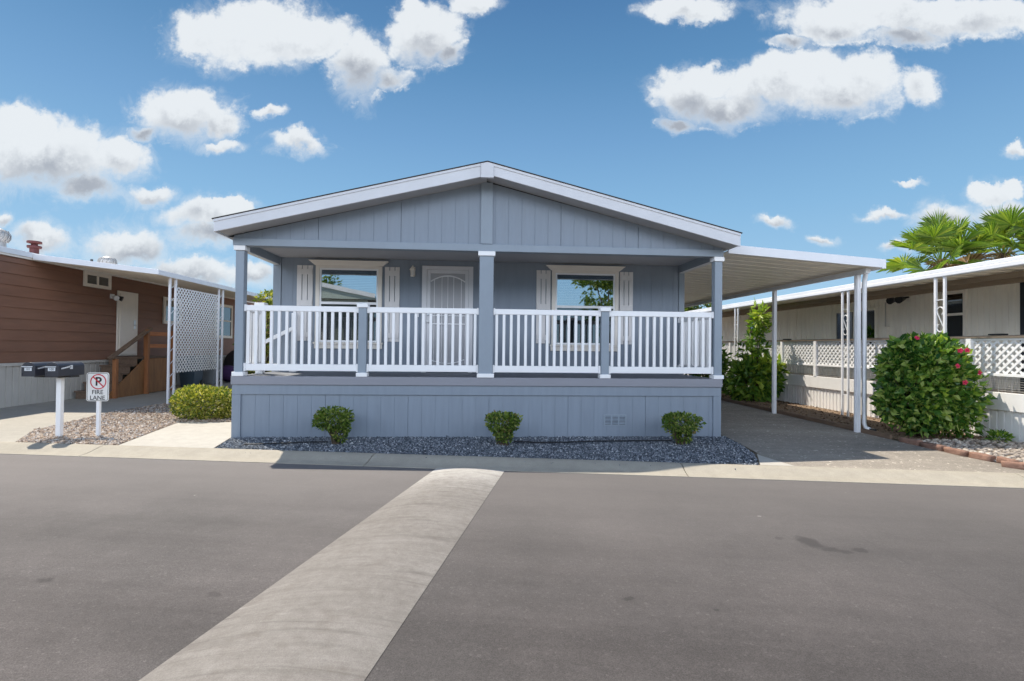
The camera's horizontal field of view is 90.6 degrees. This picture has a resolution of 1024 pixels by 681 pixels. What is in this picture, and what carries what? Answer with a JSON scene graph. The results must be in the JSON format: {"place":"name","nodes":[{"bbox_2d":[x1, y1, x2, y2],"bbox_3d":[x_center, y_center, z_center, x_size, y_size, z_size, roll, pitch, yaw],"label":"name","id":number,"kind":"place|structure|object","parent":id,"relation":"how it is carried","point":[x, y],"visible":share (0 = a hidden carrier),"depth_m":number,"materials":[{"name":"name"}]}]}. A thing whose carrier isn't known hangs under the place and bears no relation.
{"place":"outdoors","nodes":[
{"label":"outdoors","id":0,"kind":"place"},
{"bbox_2d":[0,381,231,441],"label":"driveway","id":1,"kind":"structure","parent":0,"point":[18,422],"depth_m":10.18,"materials":[{"name":"concrete"}]},
{"bbox_2d":[177,355,204,386],"bbox_3d":[-10.319,0.970,16.301,0.560,1.000,0.639,1,-1,-4],"label":"trash bin","id":2,"kind":"object","parent":1,"relation":"on","point":[191,377],"visible":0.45,"depth_m":16.07,"materials":[{"name":"blue plastic"}]},
{"bbox_2d":[202,355,223,383],"bbox_3d":[-10.346,0.993,17.401,0.560,0.980,0.639,1,-1,-4],"label":"trash bin","id":3,"kind":"object","parent":1,"relation":"on","point":[209,377],"visible":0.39,"depth_m":17.17,"materials":[{"name":"grey plastic"}]},
{"bbox_2d":[74,328,172,398],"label":"wooden steps","id":4,"kind":"structure","parent":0,"point":[147,374],"depth_m":13.44,"materials":[{"name":"brown wood"}]},
{"bbox_2d":[120,422,230,447],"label":"walkway","id":5,"kind":"structure","parent":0,"point":[199,434],"depth_m":7.50,"materials":[{"name":"concrete"}]},
{"bbox_2d":[223,365,233,380],"bbox_3d":[-10.217,1.183,18.247,0.747,0.586,0.756,1,-1,-4],"label":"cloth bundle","id":6,"kind":"object","parent":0,"point":[228,370],"visible":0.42,"depth_m":17.96,"materials":[{"name":"purple fabric"}]},
{"bbox_2d":[223,350,253,373],"bbox_3d":[-10.627,0.921,19.905,1.067,1.155,1.582,1,-1,-4],"label":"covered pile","id":7,"kind":"object","parent":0,"point":[229,359],"visible":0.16,"depth_m":19.20,"materials":[{"name":"fabric"}]},
{"bbox_2d":[17,396,995,465],"bbox_3d":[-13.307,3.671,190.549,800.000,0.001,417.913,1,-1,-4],"label":"yard","id":8,"kind":"structure","parent":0,"point":[750,450],"depth_m":7.07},
{"bbox_2d":[0,228,269,407],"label":"mobile home","id":9,"kind":"object","parent":8,"relation":"on","point":[91,320],"visible":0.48,"depth_m":12.25,"materials":[{"name":"brown wood"}]},
{"bbox_2d":[83,270,111,289],"bbox_3d":[-10.669,-1.542,13.049,0.049,0.385,0.920,1,-1,-4],"label":"window","id":10,"kind":"structure","parent":9,"relation":"in","point":[90,279],"depth_m":13.01,"materials":[{"name":"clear glass"}]},
{"bbox_2d":[33,254,272,403],"bbox_3d":[-9.473,-0.164,16.156,2.780,3.314,10.465,1,-1,-4],"label":"awning","id":11,"kind":"object","parent":9,"relation":"attached to","point":[185,283],"visible":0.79,"depth_m":12.51,"materials":[{"name":"white metal"}]},
{"bbox_2d":[162,297,181,324],"bbox_3d":[-10.900,-0.941,16.268,0.049,0.840,0.950,1,-1,-4],"label":"window","id":12,"kind":"structure","parent":9,"relation":"in","point":[165,299],"depth_m":16.01,"materials":[{"name":"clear glass"}]},
{"bbox_2d":[214,303,232,337],"bbox_3d":[-11.132,-0.742,19.558,0.049,1.300,1.350,1,-1,-4],"label":"window","id":13,"kind":"structure","parent":9,"relation":"in","point":[228,309],"depth_m":19.80,"materials":[{"name":"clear glass"}]},
{"bbox_2d":[42,401,231,444],"bbox_3d":[-6.130,1.436,9.763,3.600,0.001,6.036,1,-1,-4],"label":"pebble base","id":14,"kind":"object","parent":8,"relation":"on","point":[157,406],"visible":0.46,"depth_m":10.02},
{"bbox_2d":[35,375,78,435],"bbox_3d":[-6.641,0.980,7.385,0.500,0.945,0.160,1,-1,-4],"label":"mailbox post","id":15,"kind":"object","parent":14,"relation":"on","point":[59,421],"visible":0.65,"depth_m":7.36,"materials":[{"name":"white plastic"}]},
{"bbox_2d":[21,361,57,376],"bbox_3d":[-6.780,0.406,7.318,0.186,0.200,0.487,1,-1,-4],"label":"mailbox","id":16,"kind":"object","parent":15,"relation":"on","point":[31,369],"visible":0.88,"depth_m":7.09,"materials":[{"name":"black metal"}]},
{"bbox_2d":[21,362,35,376],"bbox_3d":[-6.763,0.404,7.084,0.186,0.201,0.018,1,-1,-4],"label":"door","id":17,"kind":"structure","parent":16,"relation":"in","point":[28,369],"depth_m":7.08,"materials":[{"name":"black metal"}]},
{"bbox_2d":[45,362,83,376],"bbox_3d":[-6.471,0.410,7.340,0.186,0.200,0.487,1,-1,-4],"label":"mailbox","id":18,"kind":"object","parent":15,"relation":"on","point":[55,369],"visible":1,"depth_m":7.22,"materials":[{"name":"black metal"}]},
{"bbox_2d":[45,362,58,376],"bbox_3d":[-6.454,0.407,7.106,0.186,0.201,0.018,1,-1,-4],"label":"door","id":19,"kind":"structure","parent":18,"relation":"in","point":[51,369],"depth_m":7.10,"materials":[{"name":"black metal"}]},
{"bbox_2d":[86,372,108,435],"bbox_3d":[-6.073,0.964,7.441,0.312,0.990,0.055,1,-1,-4],"label":"parking sign","id":20,"kind":"object","parent":14,"relation":"on","point":[97,387],"visible":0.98,"depth_m":7.42,"materials":[{"name":"white plastic"}]},
{"bbox_2d":[16,403,230,444],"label":"tan pebbles","id":21,"kind":"object","parent":14,"relation":"on","point":[139,426],"visible":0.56,"depth_m":8.16,"materials":[{"name":"beige gravel"}]},
{"bbox_2d":[168,383,231,419],"bbox_3d":[-5.567,1.125,9.322,1.302,0.700,1.075,1,-1,-4],"label":"rounded bush","id":22,"kind":"object","parent":14,"relation":"on","point":[212,397],"visible":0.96,"depth_m":9.10,"materials":[{"name":"green plant"}]},
{"bbox_2d":[232,289,272,373],"bbox_3d":[-6.963,0.065,14.493,1.664,3.081,1.694,0,-1,42],"label":"side shrub","id":23,"kind":"object","parent":8,"relation":"on","point":[269,300],"visible":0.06,"depth_m":14.32,"materials":[{"name":"green plant"}]},
{"bbox_2d":[212,161,742,437],"bbox_3d":[-1.176,-0.460,15.783,8.104,4.116,16.960,1,-1,-4],"label":"mobile home","id":24,"kind":"object","parent":8,"relation":"on","point":[460,301],"visible":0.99,"depth_m":7.81,"materials":[{"name":"blue paint"}]},
{"bbox_2d":[309,260,388,348],"bbox_3d":[-2.907,-0.635,8.999,1.387,1.562,0.096,1,-1,-4],"label":"window","id":25,"kind":"structure","parent":24,"relation":"in","point":[343,283],"depth_m":9.03,"materials":[{"name":"white glass"}]},
{"bbox_2d":[421,266,472,372],"bbox_3d":[-1.165,-0.382,9.112,0.916,1.920,0.107,1,-1,-4],"label":"door","id":26,"kind":"structure","parent":24,"relation":"in","point":[442,286],"depth_m":9.15,"materials":[{"name":"white paint"}]},
{"bbox_2d":[546,265,624,350],"bbox_3d":[1.349,-0.585,9.295,1.471,1.562,0.096,1,-1,-4],"label":"window","id":27,"kind":"structure","parent":24,"relation":"in","point":[574,287],"depth_m":9.32,"materials":[{"name":"white glass"}]},
{"bbox_2d":[215,435,758,464],"bbox_3d":[-0.313,1.461,6.766,7.490,0.001,1.924,1,-1,-4],"label":"gravel base","id":28,"kind":"object","parent":8,"relation":"on","point":[588,455],"visible":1,"depth_m":6.83,"materials":[{"name":"grey gravel"}]},
{"bbox_2d":[244,441,327,444],"bbox_3d":[-3.083,1.401,6.935,1.065,0.017,0.046,1,-1,-13],"label":"drip tube","id":29,"kind":"object","parent":28,"relation":"on","point":[287,442],"visible":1,"depth_m":6.93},
{"bbox_2d":[312,405,354,444],"bbox_3d":[-2.499,1.186,7.077,0.584,0.572,0.568,1,-1,-4],"label":"clipped shrub","id":30,"kind":"object","parent":28,"relation":"on","point":[325,416],"visible":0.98,"depth_m":6.99,"materials":[{"name":"green plant"}]},
{"bbox_2d":[484,410,522,445],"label":"clipped shrub","id":31,"kind":"object","parent":28,"relation":"on","point":[503,434],"visible":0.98,"depth_m":7.02,"materials":[{"name":"green plant"}]},
{"bbox_2d":[514,440,671,442],"bbox_3d":[1.181,1.449,7.283,2.302,0.031,0.108,1,-1,-6],"label":"irrigation hose","id":32,"kind":"object","parent":28,"relation":"on","point":[590,441],"visible":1,"depth_m":7.28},
{"bbox_2d":[661,411,706,444],"bbox_3d":[2.434,1.267,7.246,0.609,0.519,0.616,1,-1,-4],"label":"clipped shrub","id":33,"kind":"object","parent":28,"relation":"on","point":[674,426],"visible":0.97,"depth_m":7.21,"materials":[{"name":"green plant"}]},
{"bbox_2d":[684,303,711,311],"bbox_3d":[9.821,-0.214,27.671,5.879,4.999,3.910,1,-1,-4],"label":"leafy tree","id":34,"kind":"object","parent":8,"relation":"on","point":[691,308],"visible":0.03,"depth_m":27.37,"materials":[{"name":"green plant"}]},
{"bbox_2d":[757,454,792,465],"bbox_3d":[3.127,1.486,6.320,0.390,0.001,0.691,1,-1,-4],"label":"driveway apron","id":35,"kind":"object","parent":8,"relation":"on","point":[763,460],"visible":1,"depth_m":6.17,"materials":[{"name":"concrete"}]},
{"bbox_2d":[721,397,891,439],"bbox_3d":[5.563,1.596,14.654,0.111,0.090,13.501,1,-1,-3],"label":"timber edging","id":36,"kind":"object","parent":8,"relation":"on","point":[863,430],"visible":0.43,"depth_m":9.69,"materials":[{"name":"brown wood"}]},
{"bbox_2d":[684,335,1023,441],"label":"lattice fence","id":37,"kind":"object","parent":8,"relation":"on","point":[1005,411],"visible":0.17,"depth_m":10.79,"materials":[{"name":"white wood"}]},
{"bbox_2d":[721,391,987,439],"bbox_3d":[6.340,1.638,15.144,1.710,0.001,14.630,1,-1,-4],"label":"planting bed","id":38,"kind":"object","parent":8,"relation":"on","point":[842,420],"visible":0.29,"depth_m":10.38,"materials":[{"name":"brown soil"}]},
{"bbox_2d":[685,336,732,388],"bbox_3d":[5.934,0.560,15.473,1.597,2.350,1.552,1,-1,-4],"label":"dark shrub","id":39,"kind":"object","parent":38,"relation":"on","point":[725,365],"visible":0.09,"depth_m":15.13,"materials":[{"name":"green plant"}]},
{"bbox_2d":[733,298,771,400],"bbox_3d":[6.496,0.230,13.557,1.062,2.834,0.852,1,-1,-4],"label":"tall shrub","id":40,"kind":"object","parent":38,"relation":"on","point":[757,352],"visible":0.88,"depth_m":13.50,"materials":[{"name":"green plant"}]},
{"bbox_2d":[721,353,790,401],"bbox_3d":[6.612,1.096,13.688,1.774,1.601,1.538,1,-1,-32],"label":"broad shrub","id":41,"kind":"object","parent":38,"relation":"on","point":[745,388],"visible":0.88,"depth_m":13.39,"materials":[{"name":"green plant"}]},
{"bbox_2d":[869,330,996,438],"bbox_3d":[6.686,0.702,8.235,1.707,1.778,1.320,1,-1,-4],"label":"hibiscus bush","id":42,"kind":"object","parent":38,"relation":"on","point":[924,385],"visible":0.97,"depth_m":7.89,"materials":[{"name":"green plant"}]},
{"bbox_2d":[722,282,1023,390],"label":"mobile home","id":43,"kind":"object","parent":8,"relation":"on","point":[986,311],"visible":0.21,"depth_m":11.18,"materials":[{"name":"white metal"}]},
{"bbox_2d":[747,318,765,332],"bbox_3d":[8.392,-0.513,17.408,0.049,0.510,1.050,1,-1,-4],"label":"window","id":44,"kind":"structure","parent":43,"relation":"in","point":[761,318],"depth_m":17.66,"materials":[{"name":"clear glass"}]},
{"bbox_2d":[686,255,1023,434],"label":"awning","id":45,"kind":"object","parent":43,"relation":"attached to","point":[1008,270],"visible":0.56,"depth_m":9.93,"materials":[{"name":"white metal"}]},
{"bbox_2d":[834,307,877,347],"bbox_3d":[8.706,-0.303,12.866,0.049,0.980,1.450,1,-1,-4],"label":"window","id":46,"kind":"structure","parent":43,"relation":"in","point":[872,313],"depth_m":12.88,"materials":[{"name":"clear glass"}]},
{"bbox_2d":[942,290,967,335],"bbox_3d":[8.896,-0.505,10.180,0.049,0.980,0.500,1,-1,-4],"label":"window","id":47,"kind":"structure","parent":43,"relation":"in","point":[957,301],"depth_m":10.13,"materials":[{"name":"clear glass"}]},
{"bbox_2d":[1020,282,1023,390],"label":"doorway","id":48,"kind":"structure","parent":43,"relation":"in","point":[1021,284],"depth_m":8.91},
{"bbox_2d":[899,437,922,445],"bbox_3d":[5.934,1.505,7.533,0.097,0.100,0.358,0,-3,-2],"label":"edging brick","id":49,"kind":"object","parent":8,"relation":"on","point":[916,442],"visible":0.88,"depth_m":7.50,"materials":[{"name":"brick"}]},
{"bbox_2d":[920,442,946,451],"bbox_3d":[5.948,1.501,7.155,0.101,0.098,0.353,1,-3,-2],"label":"edging brick","id":50,"kind":"object","parent":8,"relation":"on","point":[938,447],"visible":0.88,"depth_m":7.12,"materials":[{"name":"brick"}]},
{"bbox_2d":[876,210,1011,273],"bbox_3d":[15.459,-1.469,18.283,4.050,6.696,3.494,1,-1,-4],"label":"fan palm","id":51,"kind":"object","parent":8,"relation":"on","point":[942,234],"visible":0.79,"depth_m":17.91,"materials":[{"name":"green plant"}]},
{"bbox_2d":[943,447,968,456],"bbox_3d":[5.966,1.497,6.794,0.104,0.099,0.313,0,0,-2],"label":"edging brick","id":52,"kind":"object","parent":8,"relation":"on","point":[959,452],"visible":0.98,"depth_m":6.76,"materials":[{"name":"brick"}]},
{"bbox_2d":[940,440,1014,458],"bbox_3d":[8.083,1.551,6.745,4.344,0.001,2.386,1,-1,5],"label":"rock base","id":53,"kind":"object","parent":8,"relation":"on","point":[987,450],"depth_m":7.33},
{"bbox_2d":[917,437,1023,461],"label":"river rock","id":54,"kind":"object","parent":53,"relation":"on","point":[1016,448],"visible":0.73,"depth_m":7.32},
{"bbox_2d":[985,428,1014,442],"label":"plant","id":55,"kind":"object","parent":53,"relation":"on","point":[998,433],"visible":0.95,"depth_m":7.72,"materials":[{"name":"green plant"}]},
{"bbox_2d":[968,452,995,461],"bbox_3d":[6.016,1.491,6.487,0.099,0.102,0.280,3,-1,-10],"label":"edging brick","id":56,"kind":"object","parent":8,"relation":"on","point":[983,456],"visible":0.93,"depth_m":6.45,"materials":[{"name":"brick"}]},
{"bbox_2d":[951,203,1023,264],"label":"fan palm","id":57,"kind":"object","parent":8,"relation":"on","point":[1003,226],"visible":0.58,"depth_m":17.92,"materials":[{"name":"green palm leaves"},{"name":"bark"}]},
{"bbox_2d":[996,456,1018,463],"bbox_3d":[6.089,1.491,6.218,0.098,0.102,0.236,-1,1,3],"label":"edging brick","id":58,"kind":"object","parent":8,"relation":"on","point":[999,459],"visible":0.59,"depth_m":6.25,"materials":[{"name":"brick"}]},
{"bbox_2d":[0,454,1023,680],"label":"road","id":59,"kind":"structure","parent":0,"point":[121,569],"depth_m":3.27,"materials":[{"name":"grey asphalt"}]},
{"bbox_2d":[139,468,503,680],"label":"speed hump","id":60,"kind":"object","parent":59,"relation":"on","point":[340,608],"visible":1,"depth_m":2.79,"materials":[{"name":"white concrete"}]},
{"bbox_2d":[0,441,1023,488],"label":"kerb","id":61,"kind":"structure","parent":59,"relation":"on","point":[874,476],"depth_m":6.07,"materials":[{"name":"concrete"}]},
{"bbox_2d":[0,0,1023,308],"label":"sky","id":62,"kind":"structure","parent":0,"point":[127,127],"materials":[{"name":"blue"}]},
{"bbox_2d":[721,400,1023,472],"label":"driveway","id":63,"kind":"structure","parent":0,"point":[793,441],"depth_m":7.21,"materials":[{"name":"concrete"}]},
{"bbox_2d":[684,245,885,432],"bbox_3d":[4.337,0.092,13.966,2.655,3.065,11.740,1,-1,-4],"label":"carport","id":64,"kind":"object","parent":63,"relation":"on","point":[748,270],"visible":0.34,"depth_m":8.83,"materials":[{"name":"white metal"}]},
{"bbox_2d":[1001,460,1023,469],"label":"edging brick","id":65,"kind":"object","parent":63,"relation":"on","point":[1014,465],"visible":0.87,"depth_m":6.01,"materials":[{"name":"brick"}]}
]}

